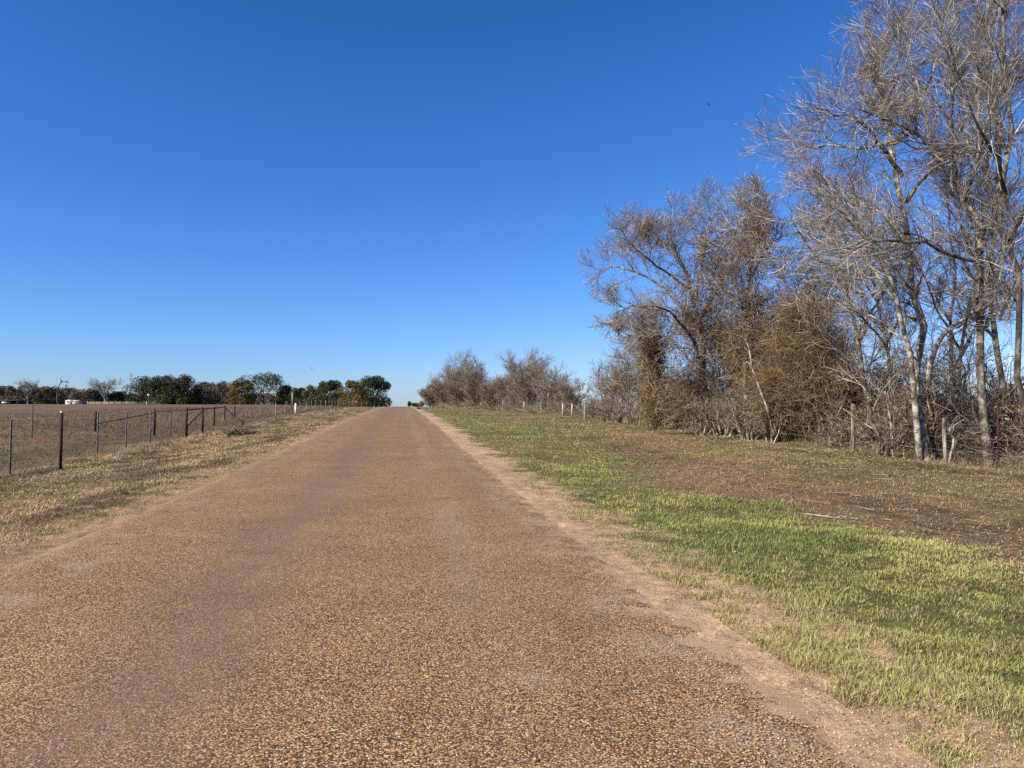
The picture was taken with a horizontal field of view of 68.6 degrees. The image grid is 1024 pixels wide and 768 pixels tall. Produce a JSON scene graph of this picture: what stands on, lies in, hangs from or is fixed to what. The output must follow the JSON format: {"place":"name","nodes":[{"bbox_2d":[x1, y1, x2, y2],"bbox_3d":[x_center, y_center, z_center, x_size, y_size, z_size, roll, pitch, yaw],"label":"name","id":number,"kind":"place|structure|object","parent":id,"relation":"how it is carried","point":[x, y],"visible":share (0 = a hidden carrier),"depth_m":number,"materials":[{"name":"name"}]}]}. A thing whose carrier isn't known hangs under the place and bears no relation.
{"place":"outdoors","nodes":[
{"label":"outdoors","id":0,"kind":"place"},
{"bbox_2d":[0,407,865,767],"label":"road","id":1,"kind":"structure","parent":0,"point":[408,507],"depth_m":4.97,"materials":[{"name":"brown gravel"}]},
{"bbox_2d":[0,404,1023,767],"bbox_3d":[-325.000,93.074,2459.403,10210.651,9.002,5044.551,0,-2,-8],"label":"ground","id":2,"kind":"structure","parent":0,"point":[662,590],"depth_m":10.66,"materials":[{"name":"brown soil"}]},
{"bbox_2d":[0,386,14,398],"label":"scrub tree","id":3,"kind":"object","parent":2,"relation":"on","point":[2,389],"visible":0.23,"depth_m":295.62,"materials":[{"name":"green plant"}]},
{"bbox_2d":[0,400,26,403],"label":"open shed","id":4,"kind":"structure","parent":2,"relation":"on","point":[16,401],"depth_m":272.84,"materials":[{"name":"metal"}]},
{"bbox_2d":[0,386,33,403],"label":"scrub tree","id":5,"kind":"object","parent":2,"relation":"on","point":[11,392],"visible":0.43,"depth_m":287.90,"materials":[{"name":"green plant"}]},
{"bbox_2d":[7,405,32,437],"bbox_3d":[-23.628,1.681,33.454,9.190,1.655,0.045,-1,-3,33],"label":"wire fence","id":6,"kind":"object","parent":2,"relation":"on","point":[32,420],"visible":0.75,"depth_m":30.96,"materials":[{"name":"metal"}]},
{"bbox_2d":[13,378,41,403],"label":"pecan tree","id":7,"kind":"object","parent":2,"relation":"on","point":[26,389],"visible":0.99,"depth_m":279.66,"materials":[{"name":"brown plant"}]},
{"bbox_2d":[19,385,52,403],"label":"live oak tree","id":8,"kind":"object","parent":2,"relation":"on","point":[33,392],"visible":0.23,"depth_m":290.15,"materials":[{"name":"green plant"}]},
{"bbox_2d":[32,385,64,403],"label":"live oak tree","id":9,"kind":"object","parent":2,"relation":"on","point":[48,392],"visible":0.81,"depth_m":286.87,"materials":[{"name":"green plant"}]},
{"bbox_2d":[56,378,67,403],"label":"windmill","id":10,"kind":"object","parent":2,"relation":"on","point":[57,393],"visible":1,"depth_m":273.92,"materials":[{"name":"grey metal"}]},
{"bbox_2d":[54,387,77,403],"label":"scrub tree","id":11,"kind":"object","parent":2,"relation":"on","point":[62,395],"visible":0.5,"depth_m":289.71,"materials":[{"name":"green plant"}]},
{"bbox_2d":[65,400,82,403],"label":"metal shed","id":12,"kind":"structure","parent":2,"relation":"on","point":[73,401],"depth_m":262.20,"materials":[{"name":"white metal"}]},
{"bbox_2d":[68,388,103,403],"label":"scrub tree","id":13,"kind":"object","parent":2,"relation":"on","point":[87,395],"visible":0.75,"depth_m":285.54,"materials":[{"name":"green plant"}]},
{"bbox_2d":[88,376,123,402],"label":"pecan tree","id":14,"kind":"object","parent":2,"relation":"on","point":[104,394],"visible":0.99,"depth_m":280.16,"materials":[{"name":"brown plant"}]},
{"bbox_2d":[102,391,126,402],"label":"live oak tree","id":15,"kind":"object","parent":2,"relation":"on","point":[116,397],"visible":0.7,"depth_m":282.78,"materials":[{"name":"green plant"}]},
{"bbox_2d":[0,406,235,476],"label":"wire fence","id":16,"kind":"object","parent":2,"relation":"on","point":[97,423],"visible":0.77,"depth_m":30.45,"materials":[{"name":"brown metal"}]},
{"bbox_2d":[87,401,164,403],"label":"board fence","id":17,"kind":"object","parent":2,"relation":"on","point":[123,403],"visible":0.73,"depth_m":257.93,"materials":[{"name":"wood"}]},
{"bbox_2d":[121,375,180,403],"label":"live oak tree","id":18,"kind":"object","parent":2,"relation":"on","point":[146,385],"visible":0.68,"depth_m":261.66,"materials":[{"name":"green plant"}]},
{"bbox_2d":[152,374,203,403],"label":"live oak tree","id":19,"kind":"object","parent":2,"relation":"on","point":[181,385],"visible":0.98,"depth_m":259.88,"materials":[{"name":"green plant"}]},
{"bbox_2d":[186,381,221,403],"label":"scrub tree","id":20,"kind":"object","parent":2,"relation":"on","point":[203,385],"visible":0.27,"depth_m":273.38,"materials":[{"name":"green plant"}]},
{"bbox_2d":[204,381,237,403],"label":"scrub tree","id":21,"kind":"object","parent":2,"relation":"on","point":[217,389],"visible":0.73,"depth_m":267.58,"materials":[{"name":"green plant"}]},
{"bbox_2d":[226,378,257,404],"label":"oak tree","id":22,"kind":"object","parent":2,"relation":"on","point":[242,399],"visible":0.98,"depth_m":248.21,"materials":[{"name":"green plant"}]},
{"bbox_2d":[221,423,264,435],"bbox_3d":[-13.276,2.337,36.997,2.321,0.863,2.282,0,-2,-8],"label":"brush pile","id":23,"kind":"object","parent":2,"relation":"on","point":[238,431],"visible":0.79,"depth_m":36.70,"materials":[{"name":"brown plant"}]},
{"bbox_2d":[239,393,277,403],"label":"thicket","id":24,"kind":"object","parent":2,"relation":"on","point":[269,398],"visible":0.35,"depth_m":286.34,"materials":[{"name":"green plant"}]},
{"bbox_2d":[238,372,289,404],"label":"spreading oak tree","id":25,"kind":"object","parent":2,"relation":"on","point":[267,380],"visible":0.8,"depth_m":256.54,"materials":[{"name":"green plant"}]},
{"bbox_2d":[274,385,291,404],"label":"live oak tree","id":26,"kind":"object","parent":2,"relation":"on","point":[283,393],"visible":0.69,"depth_m":259.75,"materials":[{"name":"green plant"}]},
{"bbox_2d":[287,387,309,405],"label":"live oak tree","id":27,"kind":"object","parent":2,"relation":"on","point":[298,396],"visible":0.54,"depth_m":248.41,"materials":[{"name":"green plant"}]},
{"bbox_2d":[300,385,328,405],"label":"live oak tree","id":28,"kind":"object","parent":2,"relation":"on","point":[312,392],"visible":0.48,"depth_m":238.00,"materials":[{"name":"green plant"}]},
{"bbox_2d":[275,400,359,416],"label":"wire fence","id":29,"kind":"object","parent":2,"relation":"on","point":[307,405],"visible":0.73,"depth_m":81.93,"materials":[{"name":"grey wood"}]},
{"bbox_2d":[314,380,344,406],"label":"live oak tree","id":30,"kind":"object","parent":2,"relation":"on","point":[331,385],"visible":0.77,"depth_m":225.92,"materials":[{"name":"green plant"}]},
{"bbox_2d":[335,380,372,406],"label":"live oak tree","id":31,"kind":"object","parent":2,"relation":"on","point":[355,399],"visible":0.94,"depth_m":194.53,"materials":[{"name":"green plant"}]},
{"bbox_2d":[349,375,392,406],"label":"live oak tree","id":32,"kind":"object","parent":2,"relation":"on","point":[374,383],"visible":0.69,"depth_m":203.61,"materials":[{"name":"green plant"}]},
{"bbox_2d":[417,378,442,406],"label":"hedgerow tree","id":33,"kind":"object","parent":2,"relation":"on","point":[429,398],"visible":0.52,"depth_m":184.10,"materials":[{"name":"brown plant"}]},
{"bbox_2d":[427,368,458,407],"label":"hedgerow tree","id":34,"kind":"object","parent":2,"relation":"on","point":[439,395],"visible":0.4,"depth_m":159.49,"materials":[{"name":"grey plant"}]},
{"bbox_2d":[435,346,483,407],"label":"hedgerow tree","id":35,"kind":"object","parent":2,"relation":"on","point":[453,389],"visible":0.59,"depth_m":137.46,"materials":[{"name":"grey plant"}]},
{"bbox_2d":[450,353,498,407],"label":"hedgerow tree","id":36,"kind":"object","parent":2,"relation":"on","point":[473,383],"visible":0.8,"depth_m":117.10,"materials":[{"name":"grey plant"}]},
{"bbox_2d":[476,374,508,408],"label":"hedgerow tree","id":37,"kind":"object","parent":2,"relation":"on","point":[486,397],"visible":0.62,"depth_m":102.97,"materials":[{"name":"brown plant"}]},
{"bbox_2d":[486,348,536,406],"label":"hedgerow tree","id":38,"kind":"object","parent":2,"relation":"on","point":[501,383],"visible":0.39,"depth_m":95.00,"materials":[{"name":"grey plant"}]},
{"bbox_2d":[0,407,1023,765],"bbox_3d":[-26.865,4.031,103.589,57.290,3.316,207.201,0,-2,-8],"label":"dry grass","id":39,"kind":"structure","parent":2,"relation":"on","point":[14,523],"depth_m":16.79,"materials":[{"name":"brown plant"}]},
{"bbox_2d":[0,404,1023,477],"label":"dead weeds","id":40,"kind":"object","parent":2,"relation":"on","point":[255,410],"visible":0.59,"depth_m":45.66,"materials":[{"name":"brown plant"}]},
{"bbox_2d":[0,418,1023,676],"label":"leaf litter","id":41,"kind":"object","parent":2,"relation":"on","point":[814,474],"visible":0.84,"depth_m":16.10,"materials":[{"name":"brown plant"}]},
{"bbox_2d":[502,348,559,407],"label":"hedgerow tree","id":42,"kind":"object","parent":2,"relation":"on","point":[525,393],"visible":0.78,"depth_m":87.34,"materials":[{"name":"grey plant"}]},
{"bbox_2d":[528,358,575,409],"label":"hedgerow tree","id":43,"kind":"object","parent":2,"relation":"on","point":[544,395],"visible":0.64,"depth_m":79.77,"materials":[{"name":"brown plant"}]},
{"bbox_2d":[546,377,592,411],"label":"hedgerow tree","id":44,"kind":"object","parent":2,"relation":"on","point":[569,396],"visible":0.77,"depth_m":73.58,"materials":[{"name":"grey plant"}]},
{"bbox_2d":[583,398,611,418],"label":"thicket bush","id":45,"kind":"object","parent":2,"relation":"on","point":[590,408],"visible":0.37,"depth_m":58.79,"materials":[{"name":"grey plant"}]},
{"bbox_2d":[578,355,638,421],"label":"thicket bush","id":46,"kind":"object","parent":2,"relation":"on","point":[597,386],"visible":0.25,"depth_m":52.11,"materials":[{"name":"brown plant"}]},
{"bbox_2d":[588,350,642,423],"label":"thicket bush","id":47,"kind":"object","parent":2,"relation":"on","point":[608,407],"visible":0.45,"depth_m":47.14,"materials":[{"name":"brown plant"}]},
{"bbox_2d":[592,339,681,425],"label":"thicket bush","id":48,"kind":"object","parent":2,"relation":"on","point":[625,371],"visible":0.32,"depth_m":44.35,"materials":[{"name":"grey plant"}]},
{"bbox_2d":[603,299,699,429],"bbox_3d":[7.279,-0.770,40.220,5.817,7.916,3.256,-2,-3,42],"label":"vine covered tree","id":49,"kind":"object","parent":2,"relation":"on","point":[648,359],"visible":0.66,"depth_m":39.80,"materials":[{"name":"brown plant"}]},
{"bbox_2d":[637,377,681,426],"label":"thicket bush","id":50,"kind":"object","parent":2,"relation":"on","point":[672,413],"visible":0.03,"depth_m":42.83,"materials":[{"name":"brown plant"}]},
{"bbox_2d":[571,171,758,434],"bbox_3d":[7.154,-3.550,35.650,9.153,13.356,8.502,0,-2,-8],"label":"vine covered tree","id":51,"kind":"object","parent":2,"relation":"on","point":[700,327],"visible":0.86,"depth_m":34.87,"materials":[{"name":"brown plant"}]},
{"bbox_2d":[655,363,726,428],"bbox_3d":[9.359,0.559,40.250,3.901,3.910,4.899,-2,-3,40],"label":"thicket bush","id":52,"kind":"object","parent":2,"relation":"on","point":[680,403],"visible":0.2,"depth_m":39.55,"materials":[{"name":"brown plant"}]},
{"bbox_2d":[679,395,729,435],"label":"pale scrub","id":53,"kind":"object","parent":2,"relation":"on","point":[700,421],"visible":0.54,"depth_m":34.17,"materials":[{"name":"brown plant"}]},
{"bbox_2d":[692,391,744,437],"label":"pale scrub","id":54,"kind":"object","parent":2,"relation":"on","point":[718,411],"visible":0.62,"depth_m":32.53,"materials":[{"name":"brown plant"}]},
{"bbox_2d":[693,373,754,432],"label":"thicket bush","id":55,"kind":"object","parent":2,"relation":"on","point":[730,384],"visible":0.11,"depth_m":35.18,"materials":[{"name":"brown plant"}]},
{"bbox_2d":[428,398,1023,467],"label":"bramble","id":56,"kind":"object","parent":2,"relation":"on","point":[535,408],"visible":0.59,"depth_m":28.44,"materials":[{"name":"brown plant"}]},
{"bbox_2d":[681,259,777,411],"bbox_3d":[12.207,-2.670,40.167,7.322,10.624,7.642,-2,-3,38],"label":"thicket bush","id":57,"kind":"object","parent":2,"relation":"on","point":[723,372],"visible":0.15,"depth_m":39.88,"materials":[{"name":"brown plant"}]},
{"bbox_2d":[712,369,762,440],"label":"pale scrub","id":58,"kind":"object","parent":2,"relation":"on","point":[742,417],"visible":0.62,"depth_m":30.61,"materials":[{"name":"brown plant"}]},
{"bbox_2d":[480,397,1018,466],"bbox_3d":[4.273,2.439,65.610,1.408,3.179,99.528,0,-2,-10],"label":"wire fence","id":59,"kind":"object","parent":2,"relation":"on","point":[944,440],"visible":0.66,"depth_m":23.70,"materials":[{"name":"grey wood"}]},
{"bbox_2d":[685,167,826,437],"bbox_3d":[10.854,-3.566,31.984,7.466,12.064,4.879,0,-2,-8],"label":"vine covered tree","id":60,"kind":"object","parent":2,"relation":"on","point":[747,293],"visible":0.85,"depth_m":31.99,"materials":[{"name":"brown plant"}]},
{"bbox_2d":[735,396,777,436],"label":"thicket bush","id":61,"kind":"object","parent":2,"relation":"on","point":[751,424],"visible":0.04,"depth_m":32.44,"materials":[{"name":"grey plant"}]},
{"bbox_2d":[744,342,776,439],"bbox_3d":[9.933,0.349,29.197,2.404,3.871,0.656,2,-3,-43],"label":"leaning trunk","id":62,"kind":"object","parent":2,"relation":"on","point":[763,398],"visible":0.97,"depth_m":28.62,"materials":[{"name":"beige plant"}]},
{"bbox_2d":[748,392,795,442],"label":"pale scrub","id":63,"kind":"object","parent":2,"relation":"on","point":[762,422],"visible":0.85,"depth_m":29.19,"materials":[{"name":"brown plant"}]},
{"bbox_2d":[535,425,1023,599],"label":"fallen twigs","id":64,"kind":"object","parent":2,"relation":"on","point":[910,508],"visible":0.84,"depth_m":16.23,"materials":[{"name":"brown wood"}]},
{"bbox_2d":[719,215,878,406],"bbox_3d":[13.974,-2.882,36.110,8.965,10.706,8.620,0,-2,-8],"label":"thicket bush","id":65,"kind":"object","parent":2,"relation":"on","point":[779,288],"visible":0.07,"depth_m":35.25,"materials":[{"name":"brown plant"}]},
{"bbox_2d":[725,270,887,442],"bbox_3d":[11.765,-0.602,30.113,6.466,7.984,5.425,0,-2,-8],"label":"vine mound","id":66,"kind":"object","parent":2,"relation":"on","point":[794,369],"visible":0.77,"depth_m":29.39,"materials":[{"name":"brown plant"}]},
{"bbox_2d":[796,509,857,518],"bbox_3d":[4.783,1.977,11.399,0.870,0.214,0.185,-1,-2,25],"label":"fallen stick","id":67,"kind":"object","parent":2,"relation":"on","point":[845,517],"visible":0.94,"depth_m":11.37,"materials":[{"name":"grey wood"}]},
{"bbox_2d":[739,154,931,439],"bbox_3d":[12.048,-3.089,27.588,5.444,11.078,8.392,-2,-3,41],"label":"hackberry tree","id":68,"kind":"object","parent":2,"relation":"on","point":[860,366],"visible":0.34,"depth_m":27.16,"materials":[{"name":"grey plant"}]},
{"bbox_2d":[794,382,885,436],"bbox_3d":[12.746,1.072,29.090,3.481,2.700,3.236,-1,-2,20],"label":"thicket bush","id":69,"kind":"object","parent":2,"relation":"on","point":[847,400],"visible":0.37,"depth_m":28.81,"materials":[{"name":"brown plant"}]},
{"bbox_2d":[814,416,873,447],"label":"pale scrub","id":70,"kind":"object","parent":2,"relation":"on","point":[843,427],"visible":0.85,"depth_m":26.20,"materials":[{"name":"brown plant"}]},
{"bbox_2d":[827,394,911,449],"bbox_3d":[12.513,1.310,26.354,2.886,2.441,2.632,-1,-2,20],"label":"thicket bush","id":71,"kind":"object","parent":2,"relation":"on","point":[868,423],"visible":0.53,"depth_m":26.26,"materials":[{"name":"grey plant"}]},
{"bbox_2d":[783,176,966,447],"bbox_3d":[12.140,-2.551,26.007,7.282,9.928,4.752,1,-2,-20],"label":"hackberry tree","id":72,"kind":"object","parent":2,"relation":"on","point":[864,313],"visible":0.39,"depth_m":25.82,"materials":[{"name":"grey plant"}]},
{"bbox_2d":[733,0,1023,464],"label":"hackberry tree","id":73,"kind":"object","parent":2,"relation":"on","point":[963,199],"visible":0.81,"depth_m":19.54,"materials":[{"name":"grey plant"}]},
{"bbox_2d":[800,297,972,459],"bbox_3d":[11.469,-0.039,22.555,3.867,5.098,5.176,0,-2,-8],"label":"arching sapling","id":74,"kind":"object","parent":2,"relation":"on","point":[879,439],"visible":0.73,"depth_m":22.62,"materials":[{"name":"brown plant"}]},
{"bbox_2d":[874,382,899,456],"bbox_3d":[11.123,1.082,22.248,0.694,2.385,0.544,-1,-2,23],"label":"sapling","id":75,"kind":"object","parent":2,"relation":"on","point":[892,448],"visible":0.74,"depth_m":22.16,"materials":[{"name":"grey plant"}]},
{"bbox_2d":[758,0,1023,460],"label":"hackberry tree","id":76,"kind":"object","parent":2,"relation":"on","point":[921,444],"visible":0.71,"depth_m":20.55,"materials":[{"name":"grey plant"}]},
{"bbox_2d":[891,398,912,456],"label":"sapling","id":77,"kind":"object","parent":2,"relation":"on","point":[901,426],"visible":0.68,"depth_m":21.93,"materials":[{"name":"grey plant"}]},
{"bbox_2d":[850,349,973,438],"bbox_3d":[15.464,0.351,30.736,5.582,4.702,5.598,1,-2,-30],"label":"thicket bush","id":78,"kind":"object","parent":2,"relation":"on","point":[883,380],"visible":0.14,"depth_m":30.59,"materials":[{"name":"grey plant"}]},
{"bbox_2d":[879,404,946,450],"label":"thicket bush","id":79,"kind":"object","parent":2,"relation":"on","point":[903,420],"visible":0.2,"depth_m":24.39,"materials":[{"name":"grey plant"}]},
{"bbox_2d":[846,300,1013,458],"bbox_3d":[12.068,-0.072,21.526,3.466,4.638,4.326,0,-2,-8],"label":"arching sapling","id":80,"kind":"object","parent":2,"relation":"on","point":[930,438],"visible":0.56,"depth_m":21.54,"materials":[{"name":"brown plant"}]},
{"bbox_2d":[861,378,1007,434],"bbox_3d":[17.046,1.100,29.521,6.115,2.979,5.239,0,-2,-8],"label":"thicket bush","id":81,"kind":"object","parent":2,"relation":"on","point":[945,398],"visible":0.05,"depth_m":28.84,"materials":[{"name":"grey plant"}]},
{"bbox_2d":[896,390,988,455],"bbox_3d":[13.258,1.197,22.895,2.887,2.152,2.772,0,-2,-8],"label":"thicket bush","id":82,"kind":"object","parent":2,"relation":"on","point":[946,417],"visible":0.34,"depth_m":22.55,"materials":[{"name":"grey plant"}]},
{"bbox_2d":[869,0,1023,448],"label":"hackberry tree","id":83,"kind":"object","parent":2,"relation":"on","point":[993,333],"visible":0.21,"depth_m":22.33,"materials":[{"name":"grey plant"}]},
{"bbox_2d":[869,162,1023,437],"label":"hackberry tree","id":84,"kind":"object","parent":2,"relation":"on","point":[951,382],"visible":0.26,"depth_m":25.55,"materials":[{"name":"grey plant"}]},
{"bbox_2d":[871,117,1023,444],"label":"hackberry tree","id":85,"kind":"object","parent":2,"relation":"on","point":[939,239],"visible":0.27,"depth_m":23.58,"materials":[{"name":"grey plant"}]},
{"bbox_2d":[938,415,965,463],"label":"sapling","id":86,"kind":"object","parent":2,"relation":"on","point":[953,439],"visible":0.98,"depth_m":19.73,"materials":[{"name":"grey plant"}]},
{"bbox_2d":[903,0,1023,416],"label":"hackberry tree","id":87,"kind":"object","parent":2,"relation":"on","point":[1008,242],"visible":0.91,"depth_m":17.91,"materials":[{"name":"grey plant"}]},
{"bbox_2d":[908,361,1023,445],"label":"thicket bush","id":88,"kind":"object","parent":2,"relation":"on","point":[989,382],"visible":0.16,"depth_m":25.88,"materials":[{"name":"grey plant"}]},
{"bbox_2d":[917,303,1023,462],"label":"arching sapling","id":89,"kind":"object","parent":2,"relation":"on","point":[969,369],"visible":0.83,"depth_m":20.05,"materials":[{"name":"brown plant"}]},
{"bbox_2d":[931,377,1023,456],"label":"thicket bush","id":90,"kind":"object","parent":2,"relation":"on","point":[991,397],"visible":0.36,"depth_m":20.77,"materials":[{"name":"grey plant"}]},
{"bbox_2d":[963,386,1023,462],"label":"thicket bush","id":91,"kind":"object","parent":2,"relation":"on","point":[1010,424],"visible":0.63,"depth_m":19.64,"materials":[{"name":"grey plant"}]},
{"bbox_2d":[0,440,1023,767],"bbox_3d":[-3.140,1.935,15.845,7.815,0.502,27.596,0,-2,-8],"label":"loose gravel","id":92,"kind":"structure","parent":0,"point":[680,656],"depth_m":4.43,"materials":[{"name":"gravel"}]},
{"bbox_2d":[0,0,1023,411],"label":"sky","id":93,"kind":"structure","parent":0,"point":[209,191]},
{"bbox_2d":[418,407,1023,767],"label":"green grass","id":94,"kind":"structure","parent":0,"point":[930,676],"depth_m":6.41,"materials":[{"name":"green plant"}]}
]}

